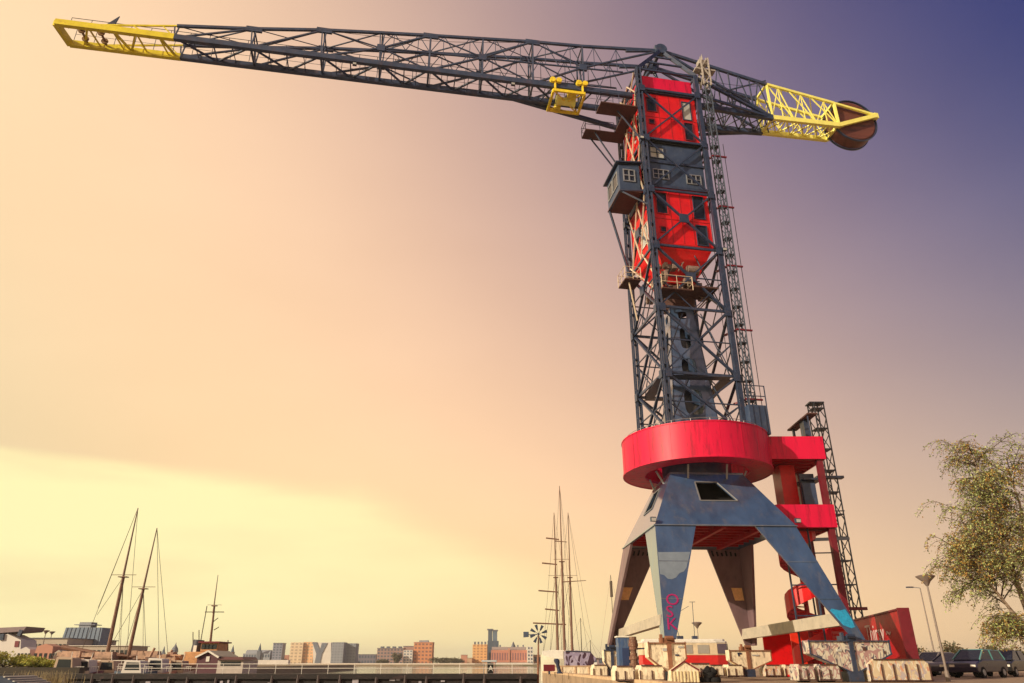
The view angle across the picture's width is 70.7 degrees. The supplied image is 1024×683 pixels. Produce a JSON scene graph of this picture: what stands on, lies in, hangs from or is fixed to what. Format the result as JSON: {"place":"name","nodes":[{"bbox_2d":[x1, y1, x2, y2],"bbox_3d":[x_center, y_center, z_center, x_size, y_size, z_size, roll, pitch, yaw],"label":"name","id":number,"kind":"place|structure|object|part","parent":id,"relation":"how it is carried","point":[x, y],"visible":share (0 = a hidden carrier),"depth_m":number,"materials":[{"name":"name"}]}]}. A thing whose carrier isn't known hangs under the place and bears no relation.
{"place":"outdoors","nodes":[
{"label":"outdoors","id":0,"kind":"place"},
{"bbox_2d":[0,627,44,656],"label":"cantilever hall","id":1,"kind":"structure","parent":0,"point":[13,639],"depth_m":111.38,"materials":[{"name":"metal"}]},
{"bbox_2d":[0,675,50,682],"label":"striped roof shed","id":2,"kind":"structure","parent":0,"point":[21,679],"depth_m":47.10,"materials":[{"name":"metal"}]},
{"bbox_2d":[0,667,97,672],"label":"bank terrain","id":3,"kind":"structure","parent":0,"point":[41,669],"depth_m":60.09,"materials":[{"name":"soil"}]},
{"bbox_2d":[0,651,35,666],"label":"bank bush","id":4,"kind":"object","parent":3,"relation":"on","point":[4,662],"visible":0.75,"depth_m":63.11,"materials":[{"name":"green plant"}]},
{"bbox_2d":[6,656,48,666],"bbox_3d":[-42.240,28.006,63.028,4.479,1.134,2.874,0,-24,0],"label":"bank bush","id":5,"kind":"object","parent":3,"relation":"on","point":[32,661],"visible":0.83,"depth_m":62.51,"materials":[{"name":"green plant"}]},
{"bbox_2d":[37,659,55,666],"bbox_3d":[-39.877,28.116,63.077,3.125,0.864,2.805,-18,-30,35],"label":"bank bush","id":6,"kind":"object","parent":3,"relation":"on","point":[50,663],"visible":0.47,"depth_m":62.36,"materials":[{"name":"green plant"}]},
{"bbox_2d":[68,645,149,654],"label":"warehouse","id":7,"kind":"structure","parent":0,"point":[102,648],"depth_m":145.42,"materials":[{"name":"brick"}]},
{"bbox_2d":[172,644,177,652],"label":"church dome","id":8,"kind":"structure","parent":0,"point":[175,648],"depth_m":642.71,"materials":[{"name":"grey metal"}]},
{"bbox_2d":[7,665,353,672],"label":"wharf ground","id":9,"kind":"structure","parent":0,"point":[297,670],"depth_m":187.73,"materials":[{"name":"beige concrete"}]},
{"bbox_2d":[32,638,118,646],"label":"warehouse","id":10,"kind":"structure","parent":9,"relation":"on","point":[68,641],"depth_m":148.03,"materials":[{"name":"grey stone"}]},
{"bbox_2d":[62,622,110,644],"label":"glass office","id":11,"kind":"structure","parent":10,"relation":"on","point":[100,635],"depth_m":157.86,"materials":[{"name":"glass"}]},
{"bbox_2d":[330,642,346,662],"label":"office tower","id":12,"kind":"structure","parent":0,"point":[338,650],"depth_m":639.01,"materials":[{"name":"grey concrete"}]},
{"bbox_2d":[344,643,358,662],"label":"office tower","id":13,"kind":"structure","parent":0,"point":[351,652],"depth_m":647.02,"materials":[{"name":"grey concrete"}]},
{"bbox_2d":[358,654,376,662],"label":"terrace","id":14,"kind":"structure","parent":0,"point":[367,658],"depth_m":677.58,"materials":[{"name":"grey concrete"}]},
{"bbox_2d":[12,663,765,665],"bbox_3d":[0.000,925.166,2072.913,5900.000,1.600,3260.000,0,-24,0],"label":"shore","id":15,"kind":"structure","parent":0,"point":[454,665],"depth_m":583.90,"materials":[{"name":"beige concrete"}]},
{"bbox_2d":[243,650,271,659],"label":"long office","id":16,"kind":"structure","parent":15,"relation":"on","point":[266,654],"depth_m":642.86,"materials":[{"name":"grey concrete"}]},
{"bbox_2d":[256,643,261,659],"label":"church tower","id":17,"kind":"structure","parent":15,"relation":"on","point":[259,653],"depth_m":641.21,"materials":[{"name":"grey stone"}]},
{"bbox_2d":[258,660,289,664],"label":"quay shed","id":18,"kind":"structure","parent":15,"relation":"on","point":[273,662],"depth_m":603.08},
{"bbox_2d":[271,643,286,659],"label":"tower block","id":19,"kind":"structure","parent":15,"relation":"on","point":[278,652],"depth_m":644.11,"materials":[{"name":"grey stone"}]},
{"bbox_2d":[289,643,303,664],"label":"apartment block","id":20,"kind":"structure","parent":15,"relation":"on","point":[296,653],"depth_m":642.85,"materials":[{"name":"beige concrete"}]},
{"bbox_2d":[302,642,317,662],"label":"apartment block","id":21,"kind":"structure","parent":15,"relation":"on","point":[308,653],"depth_m":645.36,"materials":[{"name":"concrete"}]},
{"bbox_2d":[312,642,331,662],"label":"fork shaped tower","id":22,"kind":"structure","parent":15,"relation":"on","point":[321,652],"depth_m":642.72,"materials":[{"name":"stone"}]},
{"bbox_2d":[376,659,389,662],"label":"skyline tree","id":23,"kind":"object","parent":15,"relation":"on","point":[382,661],"visible":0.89,"depth_m":627.17,"materials":[{"name":"green plant"}]},
{"bbox_2d":[295,663,474,664],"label":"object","id":24,"kind":"object","parent":15,"relation":"on","point":[384,663],"visible":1,"depth_m":593.64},
{"bbox_2d":[377,646,405,662],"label":"flats","id":25,"kind":"structure","parent":15,"relation":"on","point":[384,653],"depth_m":642.85,"materials":[{"name":"brown brick"}]},
{"bbox_2d":[391,653,402,662],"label":"skyline tree","id":26,"kind":"object","parent":15,"relation":"on","point":[397,658],"visible":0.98,"depth_m":629.79,"materials":[{"name":"green plant"}]},
{"bbox_2d":[403,650,413,662],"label":"flats","id":27,"kind":"structure","parent":15,"relation":"on","point":[408,656],"depth_m":636.44,"materials":[{"name":"white concrete"}]},
{"bbox_2d":[403,646,413,649],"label":"flats","id":28,"kind":"structure","parent":15,"relation":"on","point":[409,647],"depth_m":659.34,"materials":[{"name":"beige concrete"}]},
{"bbox_2d":[428,657,452,662],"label":"skyline tree","id":29,"kind":"object","parent":15,"relation":"on","point":[436,660],"visible":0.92,"depth_m":628.38,"materials":[{"name":"green plant"}]},
{"bbox_2d":[440,657,453,662],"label":"skyline tree","id":30,"kind":"object","parent":15,"relation":"on","point":[447,660],"visible":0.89,"depth_m":625.88,"materials":[{"name":"green plant"}]},
{"bbox_2d":[449,657,463,662],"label":"skyline tree","id":31,"kind":"object","parent":15,"relation":"on","point":[458,660],"visible":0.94,"depth_m":627.59,"materials":[{"name":"green plant"}]},
{"bbox_2d":[472,642,487,664],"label":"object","id":32,"kind":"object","parent":15,"relation":"on","point":[480,653],"visible":0.96,"depth_m":642.61,"materials":[{"name":"brick"}]},
{"bbox_2d":[487,629,498,663],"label":"office tower","id":33,"kind":"structure","parent":15,"relation":"on","point":[490,643],"depth_m":669.90,"materials":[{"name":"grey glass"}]},
{"bbox_2d":[491,642,526,664],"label":"brick factory","id":34,"kind":"structure","parent":15,"relation":"on","point":[512,653],"depth_m":623.93,"materials":[{"name":"brick"}]},
{"bbox_2d":[496,662,531,664],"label":"quay shed","id":35,"kind":"structure","parent":15,"relation":"on","point":[513,663],"depth_m":598.21,"materials":[{"name":"grey stone"}]},
{"bbox_2d":[413,640,434,662],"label":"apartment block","id":36,"kind":"structure","parent":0,"point":[423,651],"depth_m":640.85,"materials":[{"name":"orange brick"}]},
{"bbox_2d":[319,666,541,682],"bbox_3d":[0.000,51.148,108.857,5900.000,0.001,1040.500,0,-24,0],"label":"water","id":37,"kind":"structure","parent":0,"point":[442,671],"depth_m":256.65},
{"bbox_2d":[17,647,36,656],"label":"houseboat","id":38,"kind":"object","parent":37,"relation":"on","point":[30,651],"visible":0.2,"depth_m":101.93,"materials":[{"name":"white glass"}]},
{"bbox_2d":[3,670,58,681],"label":"reed clump","id":39,"kind":"object","parent":37,"relation":"on","point":[36,674],"visible":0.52,"depth_m":52.63,"materials":[{"name":"plant"}]},
{"bbox_2d":[34,644,60,659],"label":"building","id":40,"kind":"structure","parent":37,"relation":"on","point":[46,651],"depth_m":101.90,"materials":[{"name":"brick"}]},
{"bbox_2d":[52,650,65,658],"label":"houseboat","id":41,"kind":"object","parent":37,"relation":"on","point":[55,654],"visible":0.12,"depth_m":101.77,"materials":[{"name":"glass"}]},
{"bbox_2d":[35,670,84,682],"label":"reed clump","id":42,"kind":"object","parent":37,"relation":"on","point":[60,679],"visible":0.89,"depth_m":52.49,"materials":[{"name":"beige plant"}]},
{"bbox_2d":[54,652,89,672],"bbox_3d":[-37.990,28.472,61.759,3.400,3.518,1.796,0,-24,0],"label":"motor boat","id":43,"kind":"object","parent":37,"relation":"on","point":[71,661],"visible":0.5,"depth_m":61.57,"materials":[{"name":"beige paint"}]},
{"bbox_3d":[-38.109,27.492,61.429,1.258,0.840,0.040,0,-24,0],"label":"window","id":44,"kind":"part","parent":43,"relation":"part of","materials":[{"name":"black glass"}]},
{"bbox_2d":[81,653,103,672],"bbox_3d":[-37.247,29.097,63.122,2.800,3.485,1.796,0,-24,0],"label":"motor boat","id":45,"kind":"object","parent":37,"relation":"on","point":[92,664],"visible":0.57,"depth_m":62.93,"materials":[{"name":"paint"}]},
{"bbox_3d":[-37.345,28.172,62.768,1.036,0.688,0.040,0,-24,0],"label":"window","id":46,"kind":"part","parent":45,"relation":"part of","materials":[{"name":"black glass"}]},
{"bbox_2d":[51,508,167,670],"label":"schooner","id":47,"kind":"object","parent":37,"relation":"on","point":[98,656],"visible":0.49,"depth_m":87.84,"materials":[{"name":"white paint"}]},
{"bbox_2d":[97,653,122,672],"bbox_3d":[-35.897,29.671,64.509,3.000,3.566,1.796,0,-24,0],"label":"motor boat","id":48,"kind":"object","parent":37,"relation":"on","point":[109,666],"visible":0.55,"depth_m":64.16,"materials":[{"name":"beige paint"}]},
{"bbox_3d":[-36.002,28.817,64.123,1.110,0.611,0.040,0,-24,0],"label":"window","id":49,"kind":"part","parent":48,"relation":"part of","materials":[{"name":"black glass"}]},
{"bbox_2d":[114,656,157,672],"bbox_3d":[-32.145,28.603,61.700,3.400,3.232,1.796,0,-24,0],"label":"motor boat","id":50,"kind":"object","parent":37,"relation":"on","point":[133,664],"visible":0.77,"depth_m":61.41,"materials":[{"name":"white paint"}]},
{"bbox_3d":[-32.264,27.600,61.381,1.258,0.604,0.040,0,-24,0],"label":"window","id":51,"kind":"part","parent":50,"relation":"part of","materials":[{"name":"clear glass"}]},
{"bbox_2d":[148,651,176,672],"bbox_3d":[-30.922,29.022,63.156,3.000,3.650,1.796,0,-24,0],"label":"motor boat","id":52,"kind":"object","parent":37,"relation":"on","point":[159,662],"visible":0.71,"depth_m":62.87,"materials":[{"name":"paint"}]},
{"bbox_3d":[-31.027,28.135,62.784,1.110,0.768,0.040,0,-24,0],"label":"window","id":53,"kind":"part","parent":52,"relation":"part of","materials":[{"name":"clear glass"}]},
{"bbox_2d":[169,653,194,672],"bbox_3d":[-29.704,29.708,64.492,2.600,3.483,1.796,0,-24,0],"label":"motor boat","id":54,"kind":"object","parent":37,"relation":"on","point":[179,664],"visible":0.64,"depth_m":64.20,"materials":[{"name":"beige paint"}]},
{"bbox_3d":[-29.796,28.817,64.123,0.962,0.611,0.040,0,-24,0],"label":"window","id":55,"kind":"part","parent":54,"relation":"part of","materials":[{"name":"black glass"}]},
{"bbox_2d":[145,576,233,670],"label":"work vessel","id":56,"kind":"object","parent":37,"relation":"on","point":[199,647],"visible":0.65,"depth_m":79.73,"materials":[{"name":"paint"}]},
{"bbox_2d":[195,650,257,672],"bbox_3d":[-25.873,29.389,66.112,4.411,1.984,5.300,0,-24,0],"label":"boathouse","id":57,"kind":"object","parent":37,"relation":"on","point":[213,659],"visible":0.93,"depth_m":64.00,"materials":[{"name":"white wood"}]},
{"bbox_2d":[0,664,536,682],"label":"jetty","id":58,"kind":"object","parent":37,"relation":"in","point":[301,677],"visible":0.98,"depth_m":54.49,"materials":[{"name":"white paint"}]},
{"bbox_2d":[482,660,496,673],"bbox_3d":[-1.754,25.225,55.980,1.150,0.950,1.400,0,-24,0],"label":"landing sign","id":59,"kind":"object","parent":58,"relation":"on","point":[490,665],"visible":0.94,"depth_m":55.52,"materials":[{"name":"white metal"}]},
{"bbox_2d":[523,625,546,682],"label":"wind wheel","id":60,"kind":"object","parent":58,"relation":"attached to","point":[526,634],"visible":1,"depth_m":55.76,"materials":[{"name":"blue metal"}]},
{"bbox_2d":[533,486,591,680],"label":"tall ship","id":61,"kind":"object","parent":37,"relation":"on","point":[548,657],"visible":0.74,"depth_m":112.61,"materials":[{"name":"brown timber"}]},
{"bbox_2d":[569,618,598,659],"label":"yacht","id":62,"kind":"object","parent":37,"relation":"on","point":[580,620],"visible":0.1,"depth_m":120.23,"materials":[{"name":"white paint"}]},
{"bbox_2d":[584,640,599,664],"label":"yacht","id":63,"kind":"object","parent":37,"relation":"on","point":[595,663],"visible":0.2,"depth_m":126.86,"materials":[{"name":"white paint"}]},
{"bbox_2d":[598,575,614,664],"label":"yacht","id":64,"kind":"object","parent":37,"relation":"on","point":[611,590],"visible":0.13,"depth_m":138.29,"materials":[{"name":"white paint"}]},
{"bbox_2d":[461,655,466,662],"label":"house","id":65,"kind":"structure","parent":0,"point":[464,658],"depth_m":640.95,"materials":[{"name":"brick"}]},
{"bbox_2d":[0,0,1023,662],"label":"sky","id":66,"kind":"structure","parent":0,"point":[348,350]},
{"bbox_2d":[527,647,532,664],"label":"white tower","id":67,"kind":"structure","parent":0,"point":[529,654],"depth_m":614.66,"materials":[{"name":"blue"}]},
{"bbox_2d":[533,655,540,664],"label":"house","id":68,"kind":"structure","parent":0,"point":[534,659],"depth_m":631.59,"materials":[{"name":"beige paint"}]},
{"bbox_2d":[542,668,1023,682],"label":"quay pavement","id":69,"kind":"structure","parent":0,"point":[968,677],"depth_m":43.09,"materials":[{"name":"concrete"}]},
{"bbox_2d":[52,16,933,681],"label":"harbour crane","id":70,"kind":"object","parent":69,"relation":"on","point":[690,458],"visible":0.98,"depth_m":50.18,"materials":[{"name":"blue metal"}]},
{"bbox_2d":[543,665,554,673],"bbox_3d":[3.099,27.288,60.097,0.950,0.730,0.300,0,-24,0],"label":"notice box","id":71,"kind":"object","parent":69,"relation":"on","point":[548,668],"visible":1,"depth_m":60.00,"materials":[{"name":"red paint"}]},
{"bbox_2d":[554,659,562,673],"bbox_3d":[3.398,23.783,52.900,0.685,1.000,0.480,0,-24,0],"label":"mooring bollard","id":72,"kind":"object","parent":69,"relation":"on","point":[557,662],"visible":1,"depth_m":52.80,"materials":[{"name":"metal"}]},
{"bbox_2d":[547,666,590,673],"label":"wall","id":73,"kind":"structure","parent":69,"relation":"on","point":[578,669],"depth_m":63.18,"materials":[{"name":"beige paint"}]},
{"bbox_2d":[564,650,595,665],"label":"storage container","id":74,"kind":"object","parent":69,"relation":"on","point":[579,658],"visible":0.66,"depth_m":65.93,"materials":[{"name":"metal"}]},
{"bbox_2d":[542,671,679,682],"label":"kerb","id":75,"kind":"structure","parent":69,"relation":"on","point":[609,678],"depth_m":41.05,"materials":[{"name":"concrete"}]},
{"bbox_2d":[595,658,638,664],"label":"terrace","id":76,"kind":"structure","parent":69,"relation":"on","point":[600,662],"depth_m":383.88,"materials":[{"name":"grey stone"}]},
{"bbox_2d":[614,636,630,665],"bbox_3d":[6.705,18.942,43.452,0.818,2.239,1.000,0,-24,0],"label":"portable cabin","id":77,"kind":"object","parent":69,"relation":"on","point":[622,651],"visible":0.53,"depth_m":43.17,"materials":[{"name":"metal"}]},
{"bbox_2d":[622,648,629,665],"bbox_3d":[6.785,18.990,42.916,0.395,1.413,0.050,0,-24,0],"label":"door","id":78,"kind":"structure","parent":77,"relation":"in","point":[625,651],"depth_m":42.99,"materials":[{"name":"blue paint"}]},
{"bbox_2d":[628,637,644,669],"bbox_3d":[7.051,17.663,40.300,1.022,2.210,0.526,0,-24,0],"label":"carved totem","id":79,"kind":"object","parent":69,"relation":"on","point":[633,648],"visible":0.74,"depth_m":40.30,"materials":[{"name":"brown wood"}]},
{"bbox_2d":[638,602,728,665],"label":"tram","id":80,"kind":"object","parent":69,"relation":"on","point":[711,651],"visible":0.58,"depth_m":71.57,"materials":[{"name":"white paint"}]},
{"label":"window","id":81,"kind":"part","parent":80,"relation":"part of","materials":[{"name":"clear glass"}]},
{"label":"window","id":82,"kind":"part","parent":80,"relation":"part of","materials":[{"name":"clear glass"}]},
{"bbox_2d":[667,661,699,681],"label":"slatted kiosk","id":83,"kind":"object","parent":69,"relation":"on","point":[683,671],"visible":0.91,"depth_m":33.71,"materials":[{"name":"beige paint"}]},
{"bbox_2d":[692,622,701,638],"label":"street lamp","id":84,"kind":"object","parent":69,"relation":"on","point":[697,624],"visible":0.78,"depth_m":85.42,"materials":[{"name":"metal"}]},
{"bbox_2d":[699,666,720,682],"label":"tyre heap","id":85,"kind":"object","parent":69,"relation":"on","point":[709,673],"visible":0.98,"depth_m":33.91,"materials":[{"name":"black rubber"}]},
{"bbox_2d":[745,413,849,663],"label":"access tower","id":86,"kind":"structure","parent":69,"relation":"on","point":[794,457],"depth_m":44.44,"materials":[{"name":"metal"}]},
{"bbox_2d":[797,474,818,503],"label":"inner door","id":87,"kind":"structure","parent":86,"relation":"in","point":[803,478],"depth_m":45.34,"materials":[{"name":"metal"}]},
{"bbox_2d":[762,627,844,676],"bbox_3d":[19.782,20.947,48.695,3.713,2.960,5.690,0,-24,0],"label":"red container","id":88,"kind":"object","parent":69,"relation":"on","point":[780,647],"visible":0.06,"depth_m":51.10,"materials":[{"name":"metal"}]},
{"bbox_2d":[805,401,867,618],"bbox_3d":[21.674,12.888,50.867,7.791,19.559,2.221,22,-32,-40],"label":"lattice mast","id":89,"kind":"object","parent":69,"relation":"on","point":[817,429],"visible":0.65,"depth_m":53.56,"materials":[{"name":"grey metal"}]},
{"bbox_2d":[853,608,919,658],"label":"steel wall","id":90,"kind":"structure","parent":69,"relation":"on","point":[894,627],"depth_m":40.34,"materials":[{"name":"red metal"}]},
{"bbox_2d":[906,587,934,651],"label":"street lamp","id":91,"kind":"object","parent":69,"relation":"on","point":[926,618],"visible":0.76,"depth_m":76.58,"materials":[{"name":"metal"}]},
{"bbox_2d":[917,646,926,653],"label":"distant tree","id":92,"kind":"object","parent":69,"relation":"on","point":[921,649],"visible":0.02,"depth_m":136.44,"materials":[{"name":"green plant"}]},
{"bbox_2d":[915,574,950,681],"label":"street lamp","id":93,"kind":"object","parent":69,"relation":"on","point":[927,583],"visible":0.91,"depth_m":37.32,"materials":[{"name":"metal"}]},
{"bbox_2d":[919,652,953,674],"bbox_3d":[33.227,25.238,56.631,4.300,1.646,1.790,16,-29,-32],"label":"parked car","id":94,"kind":"object","parent":69,"relation":"on","point":[927,656],"visible":0.2,"depth_m":56.31,"materials":[{"name":"black metal"}]},
{"bbox_2d":[927,653,963,676],"bbox_3d":[30.796,22.482,50.195,4.485,1.446,1.790,11,-26,-23],"label":"parked car","id":95,"kind":"object","parent":69,"relation":"on","point":[936,663],"visible":0.2,"depth_m":49.64,"materials":[{"name":"blue paint"}]},
{"bbox_2d":[939,640,962,652],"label":"distant tree","id":96,"kind":"object","parent":69,"relation":"on","point":[952,649],"visible":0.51,"depth_m":156.14,"materials":[{"name":"green plant"}]},
{"bbox_2d":[914,430,1023,653],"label":"birch tree","id":97,"kind":"object","parent":69,"relation":"on","point":[1010,623],"visible":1,"depth_m":31.35,"materials":[{"name":"green plant"}]},
{"bbox_2d":[948,649,1007,677],"bbox_3d":[29.450,20.357,45.668,4.300,1.646,1.790,16,-29,-32],"label":"parked car","id":98,"kind":"object","parent":69,"relation":"on","point":[979,663],"visible":0.98,"depth_m":45.06,"materials":[{"name":"black paint"}]},
{"bbox_2d":[976,641,1006,649],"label":"distant tree","id":99,"kind":"object","parent":69,"relation":"on","point":[988,647],"visible":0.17,"depth_m":146.78,"materials":[{"name":"green plant"}]},
{"bbox_2d":[987,650,1023,676],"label":"parked car","id":100,"kind":"object","parent":69,"relation":"on","point":[1015,661],"visible":0.51,"depth_m":49.43,"materials":[{"name":"black paint"}]},
{"bbox_2d":[1005,646,1023,651],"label":"distant tree","id":101,"kind":"object","parent":69,"relation":"on","point":[1012,648],"visible":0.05,"depth_m":137.09,"materials":[{"name":"green plant"}]}
]}

